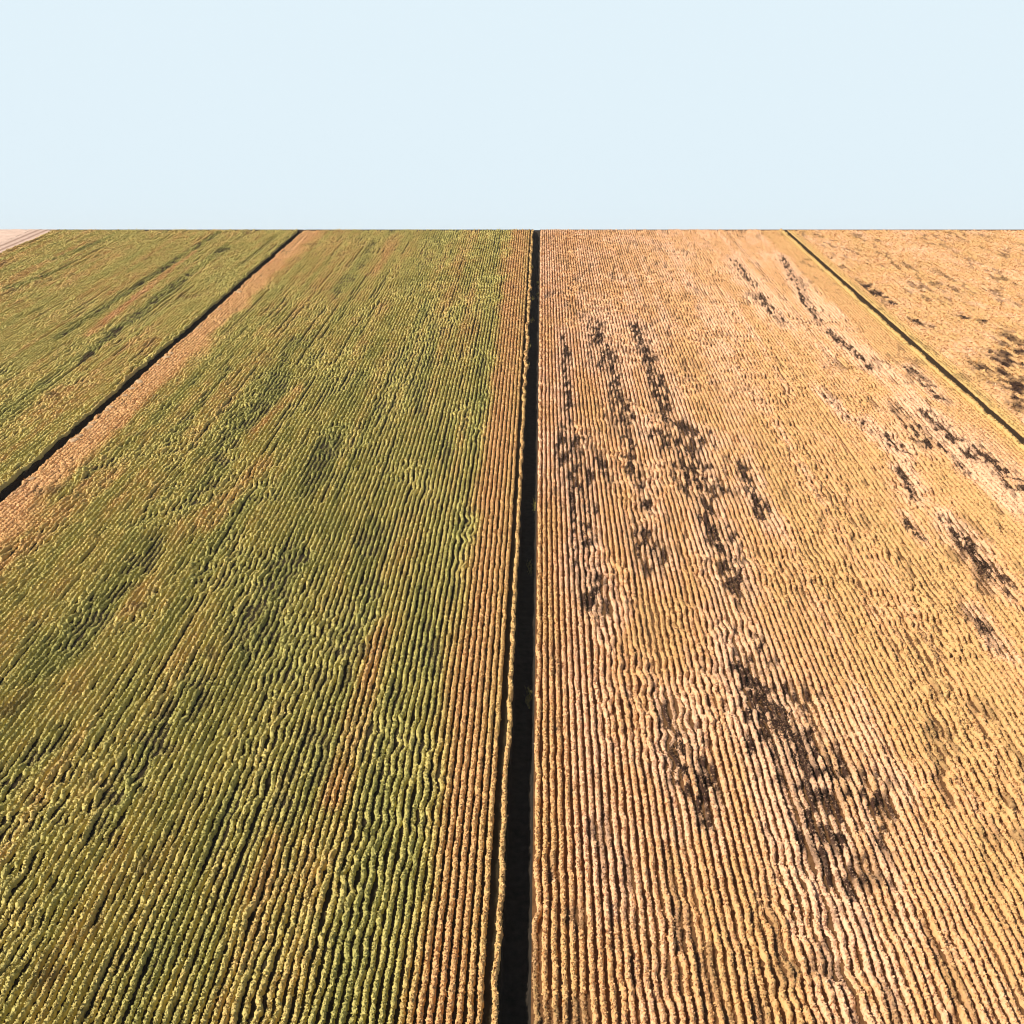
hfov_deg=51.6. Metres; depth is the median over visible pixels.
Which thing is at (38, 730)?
crop row
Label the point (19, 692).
crop row
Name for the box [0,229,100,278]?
crop row
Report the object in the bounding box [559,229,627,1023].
crop row
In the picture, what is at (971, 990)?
crop row
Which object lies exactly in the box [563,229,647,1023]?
crop row
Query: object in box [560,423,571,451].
withered patch
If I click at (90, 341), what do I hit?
crop row
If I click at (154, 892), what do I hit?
crop row
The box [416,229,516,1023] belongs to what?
crop row
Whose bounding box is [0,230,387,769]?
crop row
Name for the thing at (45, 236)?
crop row
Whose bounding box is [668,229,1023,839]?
crop row
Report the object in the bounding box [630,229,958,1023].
crop row
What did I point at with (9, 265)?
crop row
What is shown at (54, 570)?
crop row
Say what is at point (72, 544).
crop row
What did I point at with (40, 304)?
crop row
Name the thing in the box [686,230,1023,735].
crop row
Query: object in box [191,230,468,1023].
crop row
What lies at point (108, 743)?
crop row
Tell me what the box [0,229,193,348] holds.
crop row
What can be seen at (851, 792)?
withered patch
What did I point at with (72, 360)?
crop row
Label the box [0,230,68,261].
crop row
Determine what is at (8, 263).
crop row
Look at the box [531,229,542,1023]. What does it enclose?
crop row
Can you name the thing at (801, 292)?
withered patch
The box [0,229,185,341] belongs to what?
crop row
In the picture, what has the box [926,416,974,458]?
withered patch
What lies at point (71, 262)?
crop row
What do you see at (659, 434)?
withered patch
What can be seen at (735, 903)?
crop row
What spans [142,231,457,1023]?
crop row
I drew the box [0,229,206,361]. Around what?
crop row
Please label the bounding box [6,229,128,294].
crop row
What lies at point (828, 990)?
crop row
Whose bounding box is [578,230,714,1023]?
crop row
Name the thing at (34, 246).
crop row
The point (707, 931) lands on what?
crop row
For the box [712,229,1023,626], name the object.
crop row
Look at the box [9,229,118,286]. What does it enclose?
crop row
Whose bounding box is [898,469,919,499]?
withered patch
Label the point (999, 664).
crop row
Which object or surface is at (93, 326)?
crop row
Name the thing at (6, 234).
bare field
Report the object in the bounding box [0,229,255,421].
crop row
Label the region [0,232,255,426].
crop row
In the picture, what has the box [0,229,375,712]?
crop row
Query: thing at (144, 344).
crop row
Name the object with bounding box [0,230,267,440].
crop row
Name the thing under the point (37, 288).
crop row
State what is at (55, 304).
crop row
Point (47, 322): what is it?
crop row
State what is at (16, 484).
field ditch
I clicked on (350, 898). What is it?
crop row
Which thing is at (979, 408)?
crop row
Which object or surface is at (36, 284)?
crop row
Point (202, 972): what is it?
crop row
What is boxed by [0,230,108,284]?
crop row
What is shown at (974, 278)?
straw field
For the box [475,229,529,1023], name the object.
crop row
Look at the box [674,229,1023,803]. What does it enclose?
crop row
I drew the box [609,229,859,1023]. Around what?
crop row
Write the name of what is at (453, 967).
crop row
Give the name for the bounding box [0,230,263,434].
crop row
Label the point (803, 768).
withered patch
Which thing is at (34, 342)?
crop row
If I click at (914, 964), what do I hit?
crop row
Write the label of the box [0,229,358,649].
crop row
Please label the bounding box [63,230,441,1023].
crop row
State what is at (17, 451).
crop row
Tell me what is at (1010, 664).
crop row
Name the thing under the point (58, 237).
crop row
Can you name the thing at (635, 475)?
withered patch
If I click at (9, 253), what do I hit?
crop row
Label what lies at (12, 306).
crop row
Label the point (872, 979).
crop row
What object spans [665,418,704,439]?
withered patch
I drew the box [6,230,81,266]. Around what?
crop row
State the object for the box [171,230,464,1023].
crop row
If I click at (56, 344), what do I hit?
crop row
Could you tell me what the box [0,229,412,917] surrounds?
crop row
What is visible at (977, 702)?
crop row
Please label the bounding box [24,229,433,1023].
crop row
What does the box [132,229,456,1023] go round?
crop row
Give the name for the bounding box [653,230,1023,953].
crop row
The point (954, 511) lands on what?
crop row
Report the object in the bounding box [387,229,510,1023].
crop row
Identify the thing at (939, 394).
crop row
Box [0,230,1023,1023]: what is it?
ground
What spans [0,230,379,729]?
crop row
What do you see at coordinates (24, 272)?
crop row
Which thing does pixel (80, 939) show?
crop row
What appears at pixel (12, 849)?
crop row
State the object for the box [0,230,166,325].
crop row
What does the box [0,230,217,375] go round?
crop row
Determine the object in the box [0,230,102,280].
crop row
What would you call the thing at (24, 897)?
crop row
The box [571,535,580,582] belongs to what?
withered patch
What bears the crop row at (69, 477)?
on the ground
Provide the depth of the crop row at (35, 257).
229.19 m
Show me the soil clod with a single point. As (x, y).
(75, 439)
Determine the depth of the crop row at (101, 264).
209.16 m
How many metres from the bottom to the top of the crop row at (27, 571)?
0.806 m
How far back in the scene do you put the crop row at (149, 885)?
74.46 m
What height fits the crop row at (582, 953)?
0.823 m
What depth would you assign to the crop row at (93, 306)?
189.76 m
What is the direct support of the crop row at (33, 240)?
on the ground
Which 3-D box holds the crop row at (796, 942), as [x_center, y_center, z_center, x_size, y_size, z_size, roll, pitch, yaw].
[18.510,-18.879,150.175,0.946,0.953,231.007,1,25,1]
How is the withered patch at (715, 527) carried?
on the ground
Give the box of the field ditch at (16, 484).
[0,230,303,502]
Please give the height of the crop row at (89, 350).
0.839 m
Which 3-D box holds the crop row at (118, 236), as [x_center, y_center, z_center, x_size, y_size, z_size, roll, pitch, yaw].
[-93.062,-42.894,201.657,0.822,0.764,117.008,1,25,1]
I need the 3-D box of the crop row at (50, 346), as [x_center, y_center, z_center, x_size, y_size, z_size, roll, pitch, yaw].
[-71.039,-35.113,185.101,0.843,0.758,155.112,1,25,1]
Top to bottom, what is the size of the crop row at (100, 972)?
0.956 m
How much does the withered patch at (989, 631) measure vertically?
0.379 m
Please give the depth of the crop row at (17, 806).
92.34 m
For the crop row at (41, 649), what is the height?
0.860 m
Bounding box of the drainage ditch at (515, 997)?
[499,230,539,1023]
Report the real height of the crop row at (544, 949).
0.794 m
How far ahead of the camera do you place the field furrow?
165.64 m
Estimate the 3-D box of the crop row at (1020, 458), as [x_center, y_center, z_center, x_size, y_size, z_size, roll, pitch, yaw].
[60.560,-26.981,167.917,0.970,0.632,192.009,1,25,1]
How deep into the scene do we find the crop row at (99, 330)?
178.49 m
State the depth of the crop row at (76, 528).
119.86 m
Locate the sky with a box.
[0,0,1023,229]
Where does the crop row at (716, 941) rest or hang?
on the ground
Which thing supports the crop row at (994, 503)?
on the ground
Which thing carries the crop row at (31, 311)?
on the ground
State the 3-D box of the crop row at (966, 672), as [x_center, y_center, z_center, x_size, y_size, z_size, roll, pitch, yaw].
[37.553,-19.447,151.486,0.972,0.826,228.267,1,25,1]
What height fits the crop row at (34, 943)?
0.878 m
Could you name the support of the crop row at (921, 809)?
on the ground
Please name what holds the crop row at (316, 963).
on the ground
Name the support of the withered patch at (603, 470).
on the ground
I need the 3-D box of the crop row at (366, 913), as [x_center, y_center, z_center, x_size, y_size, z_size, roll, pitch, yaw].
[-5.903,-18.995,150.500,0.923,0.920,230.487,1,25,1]
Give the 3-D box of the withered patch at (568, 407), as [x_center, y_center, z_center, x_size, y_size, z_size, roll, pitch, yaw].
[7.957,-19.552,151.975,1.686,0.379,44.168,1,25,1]
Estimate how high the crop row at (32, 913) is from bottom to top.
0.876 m
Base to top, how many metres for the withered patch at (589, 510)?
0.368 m
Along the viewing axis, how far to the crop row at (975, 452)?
146.29 m
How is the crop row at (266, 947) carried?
on the ground
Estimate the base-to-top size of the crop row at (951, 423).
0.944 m
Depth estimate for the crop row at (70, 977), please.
72.83 m
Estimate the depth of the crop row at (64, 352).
174.27 m
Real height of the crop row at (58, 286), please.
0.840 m
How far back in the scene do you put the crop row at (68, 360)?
168.79 m
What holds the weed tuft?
on the drainage ditch at (515, 997)
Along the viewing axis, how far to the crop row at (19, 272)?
226.78 m
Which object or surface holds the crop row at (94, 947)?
on the ground
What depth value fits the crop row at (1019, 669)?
112.82 m
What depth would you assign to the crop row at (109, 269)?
202.40 m
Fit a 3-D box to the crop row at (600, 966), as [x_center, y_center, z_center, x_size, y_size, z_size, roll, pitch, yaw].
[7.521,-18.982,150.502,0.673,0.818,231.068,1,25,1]
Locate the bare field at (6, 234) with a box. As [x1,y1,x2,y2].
[0,229,33,242]
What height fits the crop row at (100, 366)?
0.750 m
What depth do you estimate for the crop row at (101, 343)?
166.70 m
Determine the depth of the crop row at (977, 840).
83.18 m
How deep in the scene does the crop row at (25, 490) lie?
142.46 m
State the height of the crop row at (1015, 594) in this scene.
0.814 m
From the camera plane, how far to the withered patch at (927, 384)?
147.41 m
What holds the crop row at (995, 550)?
on the ground
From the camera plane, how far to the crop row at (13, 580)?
124.06 m
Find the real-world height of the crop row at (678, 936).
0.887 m
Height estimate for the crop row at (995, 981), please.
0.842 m
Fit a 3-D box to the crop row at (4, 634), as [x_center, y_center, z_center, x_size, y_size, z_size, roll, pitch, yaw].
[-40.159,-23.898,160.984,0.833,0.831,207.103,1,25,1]
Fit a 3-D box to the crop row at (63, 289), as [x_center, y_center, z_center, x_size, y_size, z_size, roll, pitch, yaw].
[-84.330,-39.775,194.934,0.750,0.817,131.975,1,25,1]
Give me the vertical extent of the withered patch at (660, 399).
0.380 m
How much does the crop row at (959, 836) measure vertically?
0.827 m
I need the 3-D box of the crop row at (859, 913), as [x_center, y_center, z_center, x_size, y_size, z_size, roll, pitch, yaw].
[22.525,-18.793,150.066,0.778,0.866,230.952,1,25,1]
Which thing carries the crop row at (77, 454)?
on the ground
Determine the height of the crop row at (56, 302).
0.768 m
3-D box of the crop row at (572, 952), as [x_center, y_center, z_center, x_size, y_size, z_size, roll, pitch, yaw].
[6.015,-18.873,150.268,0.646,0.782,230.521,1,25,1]
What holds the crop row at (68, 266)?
on the ground
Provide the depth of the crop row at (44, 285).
214.31 m
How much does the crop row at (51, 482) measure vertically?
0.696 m
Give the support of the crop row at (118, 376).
on the ground
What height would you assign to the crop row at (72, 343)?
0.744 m
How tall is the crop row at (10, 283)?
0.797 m
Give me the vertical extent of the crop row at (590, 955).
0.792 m
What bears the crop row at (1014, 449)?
on the ground
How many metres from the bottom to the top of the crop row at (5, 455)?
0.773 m
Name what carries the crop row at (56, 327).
on the ground
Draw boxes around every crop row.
[0,228,136,303]
[0,228,339,590]
[0,229,59,256]
[0,229,75,263]
[0,229,77,265]
[0,229,79,267]
[0,229,89,272]
[0,229,92,273]
[0,229,95,275]
[0,229,96,277]
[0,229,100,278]
[0,229,105,282]
[0,229,132,299]
[0,229,134,301]
[0,229,144,306]
[0,229,176,334]
[0,229,178,335]
[0,229,181,336]
[0,229,182,339]
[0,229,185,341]
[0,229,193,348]
[0,229,195,352]
[0,229,197,353]
[0,229,204,359]
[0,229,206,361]
[0,229,214,371]
[0,229,215,374]
[0,229,220,377]
[0,229,230,389]
[0,229,234,395]
[0,229,245,406]
[0,229,247,410]
[0,229,253,417]
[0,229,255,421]
[0,229,265,437]
[0,229,275,451]
[0,229,280,460]
[0,229,291,476]
[0,229,295,482]
[0,229,297,491]
[0,229,327,554]
[0,229,335,577]
[0,229,337,582]
[0,229,345,608]
[0,229,348,614]
[0,229,350,621]
[0,229,354,634]
[0,229,356,643]
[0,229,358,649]
[0,229,360,656]
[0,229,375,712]
[0,229,389,779]
[0,229,396,811]
[0,229,398,824]
[0,229,404,858]
[0,229,406,873]
[0,229,408,886]
[0,229,410,904]
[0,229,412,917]
[0,229,415,934]
[0,229,416,948]
[0,229,418,964]
[0,229,421,975]
[0,229,427,1023]
[0,230,50,253]
[0,230,54,254]
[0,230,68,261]
[0,230,80,268]
[0,230,85,269]
[0,230,86,271]
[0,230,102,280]
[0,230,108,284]
[0,230,112,286]
[0,230,113,287]
[0,230,114,289]
[0,230,121,292]
[0,230,124,293]
[0,230,126,296]
[0,230,141,305]
[0,230,150,313]
[0,230,151,314]
[0,230,156,316]
[0,230,160,319]
[0,230,162,321]
[0,230,165,323]
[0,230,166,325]
[0,230,170,328]
[0,230,174,331]
[0,230,187,343]
[0,230,188,344]
[0,230,190,347]
[0,230,198,355]
[0,230,201,356]
[0,230,207,362]
[0,230,209,366]
[0,230,211,368]
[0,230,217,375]
[0,230,223,382]
[0,230,226,385]
[0,230,228,388]
[0,230,231,392]
[0,230,238,399]
[0,230,239,402]
[0,230,249,415]
[0,230,259,427]
[0,230,261,431]
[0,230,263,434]
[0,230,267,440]
[0,230,270,443]
[0,230,272,446]
[0,230,277,453]
[0,230,282,463]
[0,230,284,467]
[0,230,287,471]
[0,230,289,474]
[0,230,293,480]
[0,230,304,505]
[0,230,306,510]
[0,230,308,514]
[0,230,316,534]
[0,230,318,538]
[0,230,321,541]
[0,230,323,545]
[0,230,324,548]
[0,230,329,564]
[0,230,332,574]
[0,230,340,597]
[0,230,343,603]
[0,230,362,665]
[0,230,366,680]
[0,230,370,696]
[0,230,372,704]
[0,230,376,720]
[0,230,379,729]
[0,230,381,739]
[0,230,383,750]
[0,230,385,759]
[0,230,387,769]
[0,230,393,803]
[0,230,400,834]
[0,230,402,849]
[0,230,422,990]
[0,231,61,258]
[0,231,89,274]
[0,231,117,291]
[0,231,147,311]
[0,231,155,318]
[0,231,236,398]
[0,231,277,458]
[0,231,310,519]
[0,231,312,523]
[0,231,314,529]
[0,231,330,568]
[0,231,351,628]
[0,231,363,673]
[0,231,368,688]
[0,231,390,791]
[0,231,424,1009]
[0,232,142,309]
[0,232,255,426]
[0,233,162,327]
[1,229,139,303]
[1,229,242,403]
[1,230,70,261]
[1,230,101,280]
[1,230,130,297]
[1,230,150,312]
[1,230,222,377]
[1,231,168,326]
[1,233,248,415]
[2,230,61,256]
[2,230,71,261]
[3,229,429,1023]
[3,230,110,283]
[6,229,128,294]
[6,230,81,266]
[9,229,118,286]
[13,231,430,1023]
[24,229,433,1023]
[34,229,435,1023]
[42,229,437,1023]
[52,229,439,1023]
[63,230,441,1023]
[74,230,443,1023]
[83,229,445,1023]
[94,230,447,1023]
[104,229,450,1023]
[113,230,452,1023]
[124,231,453,1023]
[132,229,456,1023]
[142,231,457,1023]
[153,230,460,1023]
[161,229,462,1023]
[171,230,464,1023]
[181,230,466,1023]
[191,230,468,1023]
[200,230,471,1023]
[210,231,473,1023]
[219,229,474,1023]
[229,230,477,1023]
[240,229,479,1023]
[250,230,481,1023]
[260,229,483,1023]
[270,230,485,1023]
[279,229,487,1023]
[291,230,489,1023]
[299,229,491,1023]
[308,230,493,1023]
[318,230,495,1023]
[329,229,497,1023]
[338,229,500,1023]
[349,230,501,1023]
[357,230,504,1023]
[369,230,506,1023]
[378,230,508,1023]
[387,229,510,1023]
[397,229,512,1023]
[406,229,514,1023]
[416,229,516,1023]
[425,229,518,1023]
[435,229,521,1023]
[445,229,523,1023]
[455,229,525,1023]
[465,230,527,1023]
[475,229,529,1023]
[491,229,533,1023]
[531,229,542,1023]
[541,230,549,1023]
[544,230,559,1023]
[547,229,568,1023]
[549,230,578,1023]
[551,229,588,1023]
[553,229,598,1023]
[555,229,607,1023]
[557,229,618,1023]
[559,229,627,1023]
[561,229,636,1023]
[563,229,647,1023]
[566,230,657,1023]
[568,229,666,1023]
[570,229,676,1023]
[572,230,685,1023]
[574,230,696,1023]
[576,230,704,1023]
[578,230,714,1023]
[580,229,724,1023]
[582,229,734,1023]
[584,229,743,1023]
[587,229,753,1023]
[589,230,762,1023]
[590,230,772,1023]
[593,230,782,1023]
[595,230,793,1023]
[597,230,804,1023]
[599,230,814,1023]
[601,229,822,1023]
[603,230,832,1023]
[605,230,841,1023]
[607,229,852,1023]
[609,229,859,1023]
[611,230,874,1023]
[613,230,883,1023]
[615,229,890,1023]
[618,230,900,1023]
[620,229,911,1023]
[622,230,921,1023]
[624,230,929,1023]
[626,229,938,1023]
[628,229,949,1023]
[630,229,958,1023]
[632,230,971,1023]
[634,229,977,1023]
[637,230,990,1023]
[639,230,996,1023]
[641,230,1008,1023]
[643,229,1018,1023]
[645,229,1023,1023]
[647,230,1023,1008]
[649,230,1023,991]
[651,230,1023,972]
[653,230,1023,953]
[655,230,1023,935]
[657,230,1023,919]
[659,229,1023,903]
[662,230,1023,884]
[664,230,1023,871]
[666,230,1023,855]
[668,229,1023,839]
[670,229,1023,829]
[672,229,1023,817]
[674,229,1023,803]
[676,229,1023,794]
[678,229,1023,781]
[680,230,1023,769]
[682,230,1023,757]
[685,230,1023,746]
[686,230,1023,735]
[689,229,1023,725]
[691,229,1023,715]
[692,229,1023,705]
[695,229,1023,695]
[697,229,1023,687]
[699,230,1023,677]
[701,230,1023,668]
[703,229,1023,659]
[705,230,1023,653]
[708,229,1023,642]
[710,229,1023,637]
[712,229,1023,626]
[714,230,1023,620]
[716,229,1023,615]
[718,229,1023,607]
[720,229,1023,597]
[722,230,1023,593]
[724,230,1023,585]
[726,231,1023,579]
[728,230,1023,573]
[731,229,1023,567]
[733,231,1023,559]
[734,230,1023,553]
[736,230,1023,547]
[739,231,1023,541]
[741,231,1023,536]
[743,230,1023,529]
[745,231,1023,526]
[747,229,1023,521]
[749,229,1023,514]
[751,230,1023,512]
[753,229,1023,505]
[755,229,1023,500]
[758,230,1023,496]
[760,229,1023,491]
[762,230,1023,488]
[764,231,1023,483]
[765,230,1023,479]
[768,230,1023,476]
[770,230,1023,471]
[771,230,1023,467]
[774,230,1023,463]
[776,230,1023,458]
[778,230,1023,454]
[780,229,1023,450]
[788,230,1023,437]
[790,230,1023,432]
[793,230,1023,429]
[796,231,1023,425]
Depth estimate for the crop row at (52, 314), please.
194.00 m
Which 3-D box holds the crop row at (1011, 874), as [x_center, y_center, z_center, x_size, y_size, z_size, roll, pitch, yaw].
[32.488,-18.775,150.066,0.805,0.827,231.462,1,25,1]
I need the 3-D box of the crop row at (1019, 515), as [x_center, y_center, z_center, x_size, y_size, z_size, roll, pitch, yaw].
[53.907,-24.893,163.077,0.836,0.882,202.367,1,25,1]
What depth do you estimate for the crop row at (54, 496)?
134.97 m
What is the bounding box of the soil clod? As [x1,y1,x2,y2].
[69,437,78,442]
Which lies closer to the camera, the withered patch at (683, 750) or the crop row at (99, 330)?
the withered patch at (683, 750)
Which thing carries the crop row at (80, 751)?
on the ground
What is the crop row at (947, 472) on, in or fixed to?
on the ground
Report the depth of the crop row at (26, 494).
140.61 m
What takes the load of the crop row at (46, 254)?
on the ground
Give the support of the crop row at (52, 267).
on the ground
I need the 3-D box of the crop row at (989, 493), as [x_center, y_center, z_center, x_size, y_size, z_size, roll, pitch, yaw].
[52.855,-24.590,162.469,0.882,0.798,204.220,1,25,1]
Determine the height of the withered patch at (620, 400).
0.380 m
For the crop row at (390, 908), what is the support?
on the ground
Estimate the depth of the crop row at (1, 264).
236.28 m
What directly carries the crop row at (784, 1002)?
on the ground
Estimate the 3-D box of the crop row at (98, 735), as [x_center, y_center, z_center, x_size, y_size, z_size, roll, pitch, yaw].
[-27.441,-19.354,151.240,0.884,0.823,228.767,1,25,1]
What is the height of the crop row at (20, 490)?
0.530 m
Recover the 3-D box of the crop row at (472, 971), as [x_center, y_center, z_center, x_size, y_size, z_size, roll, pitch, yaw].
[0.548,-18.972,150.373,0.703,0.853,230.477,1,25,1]
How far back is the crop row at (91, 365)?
167.04 m
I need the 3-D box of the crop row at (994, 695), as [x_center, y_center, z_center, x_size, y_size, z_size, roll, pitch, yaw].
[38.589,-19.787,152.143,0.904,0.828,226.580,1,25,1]
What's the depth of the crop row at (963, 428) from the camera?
148.46 m
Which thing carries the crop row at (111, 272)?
on the ground
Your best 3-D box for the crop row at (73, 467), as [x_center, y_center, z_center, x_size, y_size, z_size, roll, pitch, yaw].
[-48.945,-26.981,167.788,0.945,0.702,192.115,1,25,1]
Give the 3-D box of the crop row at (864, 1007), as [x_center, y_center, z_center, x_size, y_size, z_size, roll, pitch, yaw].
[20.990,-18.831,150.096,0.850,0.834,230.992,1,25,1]
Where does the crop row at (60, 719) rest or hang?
on the ground
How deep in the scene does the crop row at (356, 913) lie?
75.21 m
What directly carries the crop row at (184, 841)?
on the ground
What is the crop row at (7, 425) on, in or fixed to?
on the ground
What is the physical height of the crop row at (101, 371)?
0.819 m
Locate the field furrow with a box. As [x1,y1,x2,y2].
[784,230,1023,443]
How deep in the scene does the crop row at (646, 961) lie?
75.49 m
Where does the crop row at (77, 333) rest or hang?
on the ground
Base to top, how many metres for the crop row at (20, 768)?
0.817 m
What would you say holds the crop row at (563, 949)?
on the ground
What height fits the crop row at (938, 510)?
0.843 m
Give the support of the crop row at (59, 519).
on the ground
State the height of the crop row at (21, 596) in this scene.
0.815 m
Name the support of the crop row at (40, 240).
on the ground
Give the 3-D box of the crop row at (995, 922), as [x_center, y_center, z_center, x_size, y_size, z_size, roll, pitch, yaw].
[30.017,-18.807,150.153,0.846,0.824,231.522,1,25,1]
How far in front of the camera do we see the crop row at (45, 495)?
138.67 m
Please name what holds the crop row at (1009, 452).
on the ground
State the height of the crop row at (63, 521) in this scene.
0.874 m
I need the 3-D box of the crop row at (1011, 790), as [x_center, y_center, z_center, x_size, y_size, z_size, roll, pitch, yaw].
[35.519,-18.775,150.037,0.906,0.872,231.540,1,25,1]
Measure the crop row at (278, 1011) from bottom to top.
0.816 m
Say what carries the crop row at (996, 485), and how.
on the ground
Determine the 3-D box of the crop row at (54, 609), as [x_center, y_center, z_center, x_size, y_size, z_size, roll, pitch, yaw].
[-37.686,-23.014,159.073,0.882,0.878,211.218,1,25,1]
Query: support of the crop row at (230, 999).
on the ground
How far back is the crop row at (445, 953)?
75.94 m
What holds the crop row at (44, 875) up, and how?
on the ground
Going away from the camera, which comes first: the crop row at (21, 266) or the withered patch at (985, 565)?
the withered patch at (985, 565)
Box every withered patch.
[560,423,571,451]
[562,442,584,478]
[564,342,573,430]
[569,473,576,525]
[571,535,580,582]
[575,565,601,601]
[576,519,591,573]
[577,485,595,522]
[593,459,614,480]
[595,328,617,367]
[608,368,631,443]
[628,458,644,491]
[635,328,656,366]
[637,525,662,561]
[648,368,670,422]
[648,430,669,439]
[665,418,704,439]
[669,444,715,498]
[669,728,715,795]
[690,495,722,539]
[714,537,745,585]
[738,466,770,519]
[744,660,785,721]
[753,685,812,770]
[757,296,783,323]
[762,709,858,827]
[783,260,818,325]
[834,335,870,368]
[835,771,862,807]
[892,406,931,448]
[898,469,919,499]
[902,516,922,538]
[909,368,936,395]
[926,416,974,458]
[950,528,1004,584]
[969,448,1023,490]
[976,616,998,646]
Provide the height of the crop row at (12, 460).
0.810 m
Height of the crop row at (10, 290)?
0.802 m
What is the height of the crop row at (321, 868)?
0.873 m
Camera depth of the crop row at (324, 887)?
74.77 m
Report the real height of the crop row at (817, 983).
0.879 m
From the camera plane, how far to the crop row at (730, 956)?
74.27 m
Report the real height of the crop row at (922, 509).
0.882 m
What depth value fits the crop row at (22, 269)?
226.05 m
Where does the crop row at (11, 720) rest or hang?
on the ground
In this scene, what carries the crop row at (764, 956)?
on the ground
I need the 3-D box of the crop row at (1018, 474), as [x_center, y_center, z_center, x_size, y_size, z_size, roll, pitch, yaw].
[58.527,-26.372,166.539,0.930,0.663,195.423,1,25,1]
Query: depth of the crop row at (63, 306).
197.15 m
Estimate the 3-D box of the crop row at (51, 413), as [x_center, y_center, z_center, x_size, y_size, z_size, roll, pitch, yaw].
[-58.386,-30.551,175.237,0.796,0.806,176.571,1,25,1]
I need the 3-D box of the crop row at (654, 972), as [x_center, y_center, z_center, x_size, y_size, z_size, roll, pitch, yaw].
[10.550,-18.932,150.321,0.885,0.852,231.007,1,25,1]
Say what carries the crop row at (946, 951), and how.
on the ground
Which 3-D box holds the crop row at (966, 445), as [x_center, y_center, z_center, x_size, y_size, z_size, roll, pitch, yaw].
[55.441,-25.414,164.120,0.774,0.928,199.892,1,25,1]
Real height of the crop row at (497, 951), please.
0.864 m
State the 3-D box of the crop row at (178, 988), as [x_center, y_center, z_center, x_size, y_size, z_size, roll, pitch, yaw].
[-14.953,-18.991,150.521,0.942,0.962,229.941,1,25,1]
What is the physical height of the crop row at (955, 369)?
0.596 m
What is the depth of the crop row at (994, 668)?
105.07 m
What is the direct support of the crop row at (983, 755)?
on the ground
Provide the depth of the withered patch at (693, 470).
120.92 m
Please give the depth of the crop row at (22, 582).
126.70 m
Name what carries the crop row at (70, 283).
on the ground
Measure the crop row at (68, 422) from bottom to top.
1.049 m
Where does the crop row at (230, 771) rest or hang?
on the ground
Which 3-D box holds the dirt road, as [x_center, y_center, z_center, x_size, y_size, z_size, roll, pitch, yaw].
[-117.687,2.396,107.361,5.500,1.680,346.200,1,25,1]
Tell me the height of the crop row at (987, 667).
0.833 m
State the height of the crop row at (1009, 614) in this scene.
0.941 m
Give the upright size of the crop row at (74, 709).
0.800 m
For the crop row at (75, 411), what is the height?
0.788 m
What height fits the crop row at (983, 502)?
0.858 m
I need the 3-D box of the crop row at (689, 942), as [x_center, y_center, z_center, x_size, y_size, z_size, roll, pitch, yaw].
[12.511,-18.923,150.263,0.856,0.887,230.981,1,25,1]
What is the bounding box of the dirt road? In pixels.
[0,229,57,252]
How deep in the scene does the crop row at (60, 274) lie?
211.41 m
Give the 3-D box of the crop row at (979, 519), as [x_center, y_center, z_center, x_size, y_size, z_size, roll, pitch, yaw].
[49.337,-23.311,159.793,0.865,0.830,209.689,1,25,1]
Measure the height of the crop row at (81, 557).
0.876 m
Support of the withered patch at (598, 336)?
on the ground
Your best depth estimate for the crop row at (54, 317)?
196.51 m
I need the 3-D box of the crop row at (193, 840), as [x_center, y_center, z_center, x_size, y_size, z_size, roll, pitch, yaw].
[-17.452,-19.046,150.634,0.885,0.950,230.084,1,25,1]
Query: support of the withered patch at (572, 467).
on the ground
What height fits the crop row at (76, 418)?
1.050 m
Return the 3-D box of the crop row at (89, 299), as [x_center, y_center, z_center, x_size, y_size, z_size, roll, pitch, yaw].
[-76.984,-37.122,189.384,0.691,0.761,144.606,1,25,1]
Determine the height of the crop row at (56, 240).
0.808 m
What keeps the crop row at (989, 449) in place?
on the ground
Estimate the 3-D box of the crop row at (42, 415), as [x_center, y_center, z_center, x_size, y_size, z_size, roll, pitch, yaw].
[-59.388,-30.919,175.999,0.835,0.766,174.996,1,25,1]
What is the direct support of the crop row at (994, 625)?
on the ground
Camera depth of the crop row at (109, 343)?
172.77 m
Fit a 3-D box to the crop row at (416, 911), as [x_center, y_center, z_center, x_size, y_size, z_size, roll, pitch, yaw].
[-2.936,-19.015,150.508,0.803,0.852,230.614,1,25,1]
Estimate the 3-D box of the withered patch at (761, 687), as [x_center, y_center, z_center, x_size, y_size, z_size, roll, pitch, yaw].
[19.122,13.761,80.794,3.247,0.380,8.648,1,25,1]
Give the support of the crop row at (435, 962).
on the ground
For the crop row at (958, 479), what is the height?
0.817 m
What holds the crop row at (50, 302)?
on the ground
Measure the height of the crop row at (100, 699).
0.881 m
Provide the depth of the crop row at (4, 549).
132.85 m
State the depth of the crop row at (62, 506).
128.90 m
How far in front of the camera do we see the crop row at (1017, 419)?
166.64 m
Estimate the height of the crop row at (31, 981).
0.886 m
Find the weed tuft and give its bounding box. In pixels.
[525,687,532,708]
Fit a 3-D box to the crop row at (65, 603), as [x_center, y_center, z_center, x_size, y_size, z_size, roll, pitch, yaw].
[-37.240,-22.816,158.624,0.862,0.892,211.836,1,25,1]
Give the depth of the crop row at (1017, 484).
154.20 m
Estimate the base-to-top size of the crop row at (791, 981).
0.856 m
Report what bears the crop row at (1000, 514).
on the ground
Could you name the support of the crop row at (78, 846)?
on the ground
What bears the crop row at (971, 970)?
on the ground
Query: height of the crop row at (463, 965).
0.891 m
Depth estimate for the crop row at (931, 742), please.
84.39 m
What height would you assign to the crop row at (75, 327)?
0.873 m
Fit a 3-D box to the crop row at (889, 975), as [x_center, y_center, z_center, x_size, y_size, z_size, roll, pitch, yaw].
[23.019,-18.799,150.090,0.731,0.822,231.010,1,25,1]
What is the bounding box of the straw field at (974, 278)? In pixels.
[797,229,1023,422]
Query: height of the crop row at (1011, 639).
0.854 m
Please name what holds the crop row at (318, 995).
on the ground
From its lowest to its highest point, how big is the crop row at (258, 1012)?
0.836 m

